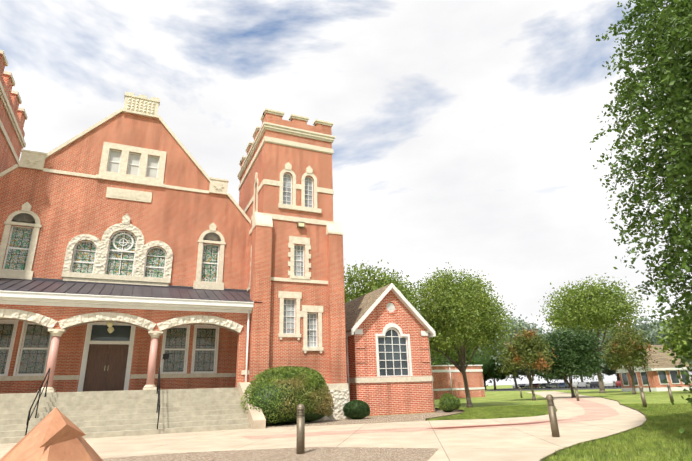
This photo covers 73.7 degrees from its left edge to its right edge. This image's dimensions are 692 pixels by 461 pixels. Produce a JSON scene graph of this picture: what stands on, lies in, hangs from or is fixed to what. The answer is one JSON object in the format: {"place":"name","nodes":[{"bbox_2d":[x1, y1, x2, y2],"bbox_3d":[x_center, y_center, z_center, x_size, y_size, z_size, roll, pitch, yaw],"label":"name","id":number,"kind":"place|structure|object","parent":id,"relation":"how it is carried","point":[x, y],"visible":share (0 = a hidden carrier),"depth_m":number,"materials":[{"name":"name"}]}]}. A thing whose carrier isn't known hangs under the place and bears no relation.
{"place":"outdoors","nodes":[
{"label":"outdoors","id":0,"kind":"place"},
{"bbox_2d":[0,50,27,172],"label":"tower","id":1,"kind":"structure","parent":0,"point":[13,116],"depth_m":27.76,"materials":[{"name":"brick"}]},
{"bbox_2d":[0,91,250,393],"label":"hall wall","id":2,"kind":"structure","parent":0,"point":[132,192],"depth_m":24.16,"materials":[{"name":"brick"}]},
{"bbox_2d":[0,0,691,385],"label":"sky","id":3,"kind":"structure","parent":0,"point":[462,130],"materials":[{"name":"white"}]},
{"bbox_2d":[446,339,495,374],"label":"tree","id":4,"kind":"object","parent":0,"point":[486,366],"depth_m":132.24,"materials":[{"name":"green plant"}]},
{"bbox_2d":[268,381,691,460],"bbox_3d":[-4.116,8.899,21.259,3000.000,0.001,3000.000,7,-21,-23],"label":"lawn","id":5,"kind":"structure","parent":0,"point":[496,398],"depth_m":43.32,"materials":[{"name":"green plant"}]},
{"bbox_2d":[0,382,265,443],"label":"steps","id":6,"kind":"structure","parent":5,"relation":"on","point":[96,414],"depth_m":18.07,"materials":[{"name":"concrete"}]},
{"bbox_2d":[25,367,159,434],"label":"handrails","id":7,"kind":"object","parent":6,"relation":"on","point":[158,401],"visible":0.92,"depth_m":17.20,"materials":[{"name":"black metal"}]},
{"bbox_2d":[101,447,438,460],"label":"gravel","id":8,"kind":"structure","parent":5,"relation":"on","point":[353,454],"depth_m":10.38,"materials":[{"name":"beige gravel"}]},
{"bbox_2d":[0,407,102,460],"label":"crystal sculpture","id":9,"kind":"object","parent":8,"relation":"on","point":[55,434],"visible":1,"depth_m":3.35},
{"bbox_2d":[296,404,304,453],"bbox_3d":[-1.053,4.595,10.707,0.187,1.075,0.190,7,-21,-23],"label":"bollard","id":10,"kind":"object","parent":8,"relation":"on","point":[300,445],"visible":0.98,"depth_m":10.62,"materials":[{"name":"brown metal"}]},
{"bbox_2d":[237,108,349,422],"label":"tower","id":11,"kind":"structure","parent":5,"relation":"on","point":[296,261],"depth_m":24.76,"materials":[{"name":"brick"}]},
{"bbox_2d":[0,391,645,460],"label":"concrete pavement","id":12,"kind":"structure","parent":5,"relation":"on","point":[528,443],"depth_m":13.53,"materials":[{"name":"beige concrete"}]},
{"bbox_2d":[242,398,618,438],"bbox_3d":[11.962,10.305,26.806,8.892,0.001,39.357,-16,-24,36],"label":"brick paving band","id":13,"kind":"object","parent":12,"relation":"on","point":[595,411],"visible":0.87,"depth_m":16.47,"materials":[{"name":"brick"}]},
{"bbox_2d":[431,419,570,428],"bbox_3d":[6.029,6.981,16.648,6.632,0.001,0.901,5,-20,-18],"label":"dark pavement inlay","id":14,"kind":"object","parent":13,"relation":"on","point":[490,425],"visible":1,"depth_m":16.26,"materials":[{"name":"red concrete"}]},
{"bbox_2d":[575,386,579,400],"bbox_3d":[17.899,12.647,35.753,0.187,1.075,0.190,7,-21,-23],"label":"bollard","id":15,"kind":"object","parent":13,"relation":"on","point":[577,395],"visible":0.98,"depth_m":35.67,"materials":[{"name":"brown metal"}]},
{"bbox_2d":[546,394,559,436],"bbox_3d":[5.586,4.998,12.471,0.187,1.075,0.190,7,-21,-23],"label":"bollard","id":16,"kind":"object","parent":12,"relation":"on","point":[552,416],"visible":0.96,"depth_m":12.40,"materials":[{"name":"brown metal"}]},
{"bbox_2d":[266,409,461,427],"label":"gravel","id":17,"kind":"structure","parent":5,"relation":"on","point":[395,418],"depth_m":21.14,"materials":[{"name":"beige gravel"}]},
{"bbox_2d":[240,366,334,423],"bbox_3d":[-2.693,7.400,20.956,4.424,2.500,3.316,7,-21,-23],"label":"bush","id":18,"kind":"object","parent":17,"relation":"on","point":[283,377],"depth_m":20.09,"materials":[{"name":"green plant"}]},
{"bbox_2d":[343,400,369,418],"bbox_3d":[0.537,8.649,22.301,1.342,0.879,1.204,7,-21,-23],"label":"bush","id":19,"kind":"object","parent":17,"relation":"on","point":[346,409],"depth_m":21.94,"materials":[{"name":"green plant"}]},
{"bbox_2d":[438,393,460,411],"bbox_3d":[5.798,9.642,25.886,1.313,1.030,1.082,7,-21,-23],"label":"bush","id":20,"kind":"object","parent":17,"relation":"on","point":[444,395],"depth_m":25.56,"materials":[{"name":"green plant"}]},
{"bbox_2d":[344,260,419,311],"bbox_3d":[2.603,8.440,39.822,10.810,12.673,10.381,7,-21,-23],"label":"tree","id":21,"kind":"object","parent":5,"relation":"on","point":[373,284],"visible":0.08,"depth_m":40.13,"materials":[{"name":"green plant"}]},
{"bbox_2d":[345,283,435,415],"bbox_3d":[-0.845,8.821,32.411,6.590,7.225,15.515,7,-21,-23],"label":"annex","id":22,"kind":"object","parent":5,"relation":"on","point":[390,330],"visible":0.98,"depth_m":26.07,"materials":[{"name":"brick"}]},
{"bbox_2d":[430,352,446,364],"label":"tree","id":23,"kind":"object","parent":5,"relation":"on","point":[435,362],"depth_m":136.07,"materials":[{"name":"green plant"}]},
{"bbox_2d":[419,308,459,364],"bbox_3d":[8.150,13.172,50.916,11.087,10.638,10.700,7,-21,-23],"label":"tree","id":24,"kind":"object","parent":5,"relation":"on","point":[443,350],"depth_m":49.12,"materials":[{"name":"green plant"}]},
{"bbox_2d":[425,408,463,419],"bbox_3d":[3.769,11.971,31.013,4.089,0.090,23.498,1,-19,-8],"label":"lawn edging","id":25,"kind":"object","parent":5,"relation":"on","point":[445,415],"depth_m":22.32,"materials":[{"name":"grey stone"}]},
{"bbox_2d":[431,365,484,398],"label":"wing","id":26,"kind":"structure","parent":5,"relation":"on","point":[448,379],"depth_m":56.33,"materials":[{"name":"red brick"}]},
{"bbox_2d":[404,262,524,407],"bbox_3d":[8.226,7.155,32.812,8.836,10.203,9.287,7,-21,-23],"label":"tree","id":27,"kind":"object","parent":5,"relation":"on","point":[451,308],"depth_m":31.44,"materials":[{"name":"green plant"}]},
{"bbox_2d":[426,404,557,420],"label":"grass blades","id":28,"kind":"object","parent":5,"relation":"on","point":[502,411],"depth_m":22.82,"materials":[{"name":"green plant"}]},
{"bbox_2d":[483,374,510,389],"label":"tree","id":29,"kind":"object","parent":5,"relation":"on","point":[497,380],"depth_m":149.99,"materials":[{"name":"green plant"}]},
{"bbox_2d":[483,350,517,389],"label":"tree","id":30,"kind":"object","parent":5,"relation":"on","point":[496,366],"depth_m":134.33,"materials":[{"name":"green plant"}]},
{"bbox_2d":[478,312,551,388],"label":"tree","id":31,"kind":"object","parent":5,"relation":"on","point":[533,328],"depth_m":133.55,"materials":[{"name":"green plant"}]},
{"bbox_2d":[509,317,537,388],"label":"tree","id":32,"kind":"object","parent":5,"relation":"on","point":[523,332],"depth_m":135.68,"materials":[{"name":"green plant"}]},
{"bbox_2d":[494,326,558,400],"bbox_3d":[16.085,11.820,41.272,6.237,6.441,5.631,7,-21,-23],"label":"tree","id":33,"kind":"object","parent":5,"relation":"on","point":[530,348],"depth_m":40.45,"materials":[{"name":"green plant"}]},
{"bbox_2d":[506,329,567,387],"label":"tree line","id":34,"kind":"object","parent":5,"relation":"on","point":[517,376],"depth_m":142.34,"materials":[{"name":"green plant"}]},
{"bbox_2d":[487,386,621,390],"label":"road","id":35,"kind":"structure","parent":5,"relation":"on","point":[544,388],"depth_m":116.61,"materials":[{"name":"grey asphalt"}]},
{"bbox_2d":[533,383,540,387],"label":"car","id":36,"kind":"object","parent":35,"relation":"on","point":[536,385],"visible":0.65,"depth_m":144.66,"materials":[{"name":"red paint"}]},
{"bbox_2d":[540,383,550,387],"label":"car","id":37,"kind":"object","parent":35,"relation":"on","point":[545,385],"visible":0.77,"depth_m":139.10,"materials":[{"name":"grey paint"}]},
{"bbox_2d":[550,383,558,387],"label":"car","id":38,"kind":"object","parent":35,"relation":"on","point":[554,385],"visible":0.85,"depth_m":133.57,"materials":[{"name":"grey paint"}]},
{"bbox_2d":[558,382,569,387],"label":"car","id":39,"kind":"object","parent":35,"relation":"on","point":[563,385],"visible":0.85,"depth_m":128.94,"materials":[{"name":"blue paint"}]},
{"bbox_2d":[572,382,578,387],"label":"car","id":40,"kind":"object","parent":35,"relation":"on","point":[574,384],"visible":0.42,"depth_m":123.28,"materials":[{"name":"white paint"}]},
{"bbox_2d":[578,382,590,387],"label":"car","id":41,"kind":"object","parent":35,"relation":"on","point":[583,384],"visible":0.83,"depth_m":117.82,"materials":[{"name":"grey paint"}]},
{"bbox_2d":[590,381,598,387],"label":"car","id":42,"kind":"object","parent":35,"relation":"on","point":[595,383],"visible":0.67,"depth_m":112.64,"materials":[{"name":"grey paint"}]},
{"bbox_2d":[604,381,616,387],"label":"car","id":43,"kind":"object","parent":35,"relation":"on","point":[609,383],"visible":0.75,"depth_m":107.95,"materials":[{"name":"white paint"}]},
{"bbox_2d":[530,324,611,386],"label":"tree","id":44,"kind":"object","parent":5,"relation":"on","point":[602,364],"depth_m":128.18,"materials":[{"name":"green plant"}]},
{"bbox_2d":[537,324,610,397],"bbox_3d":[21.415,12.472,44.349,7.094,6.902,7.147,7,-21,-23],"label":"tree","id":45,"kind":"object","parent":5,"relation":"on","point":[574,353],"depth_m":43.28,"materials":[{"name":"green plant"}]},
{"bbox_2d":[540,397,647,460],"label":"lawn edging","id":46,"kind":"object","parent":5,"relation":"on","point":[569,447],"depth_m":12.03,"materials":[{"name":"beige concrete"}]},
{"bbox_2d":[536,273,653,392],"bbox_3d":[32.875,13.488,61.205,16.795,15.299,12.272,7,-21,-23],"label":"tree","id":47,"kind":"object","parent":5,"relation":"on","point":[582,309],"depth_m":59.27,"materials":[{"name":"green plant"}]},
{"bbox_2d":[599,320,657,393],"bbox_3d":[30.460,13.554,49.718,6.018,7.828,5.774,7,-21,-23],"label":"tree","id":48,"kind":"object","parent":5,"relation":"on","point":[620,344],"depth_m":48.92,"materials":[{"name":"green plant"}]},
{"bbox_2d":[589,0,691,438],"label":"oak tree","id":49,"kind":"object","parent":5,"relation":"on","point":[662,28],"depth_m":11.25,"materials":[{"name":"green plant"}]},
{"bbox_2d":[639,386,646,406],"bbox_3d":[15.498,8.691,24.069,0.187,1.075,0.190,7,-21,-23],"label":"bollard","id":50,"kind":"object","parent":5,"relation":"on","point":[642,394],"visible":0.96,"depth_m":24.02,"materials":[{"name":"brown metal"}]},
{"bbox_2d":[631,312,670,342],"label":"tree","id":51,"kind":"object","parent":5,"relation":"on","point":[641,324],"visible":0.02,"depth_m":133.59,"materials":[{"name":"green plant"}]},
{"bbox_2d":[614,345,691,390],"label":"building","id":52,"kind":"structure","parent":5,"relation":"on","point":[665,369],"depth_m":59.31,"materials":[{"name":"brick"}]},
{"bbox_2d":[643,316,691,372],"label":"tree","id":53,"kind":"object","parent":5,"relation":"on","point":[654,339],"depth_m":109.46,"materials":[{"name":"green plant"}]},
{"bbox_2d":[649,305,691,365],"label":"tree","id":54,"kind":"object","parent":5,"relation":"on","point":[678,349],"visible":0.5,"depth_m":46.81,"materials":[{"name":"green plant"}]},
{"bbox_2d":[667,384,673,401],"bbox_3d":[20.869,10.461,29.685,0.187,1.075,0.190,7,-21,-23],"label":"bollard","id":55,"kind":"object","parent":5,"relation":"on","point":[670,392],"visible":0.98,"depth_m":29.63,"materials":[{"name":"brown metal"}]},
{"bbox_2d":[596,361,618,380],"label":"tree","id":56,"kind":"object","parent":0,"point":[610,372],"depth_m":134.48,"materials":[{"name":"green plant"}]},
{"bbox_2d":[540,403,691,460],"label":"grass","id":57,"kind":"structure","parent":0,"point":[662,418],"depth_m":10.45,"materials":[{"name":"green plant"}]},
{"bbox_3d":[-18.278,5.815,37.431,14.850,17.200,30.600,7,-21,-23],"label":"main hall","id":58,"kind":"object","parent":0,"visible":0},
{"bbox_2d":[0,278,261,393],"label":"porch","id":59,"kind":"object","parent":58,"relation":"attached to","point":[57,308],"visible":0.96,"depth_m":20.78,"materials":[{"name":"paint"}]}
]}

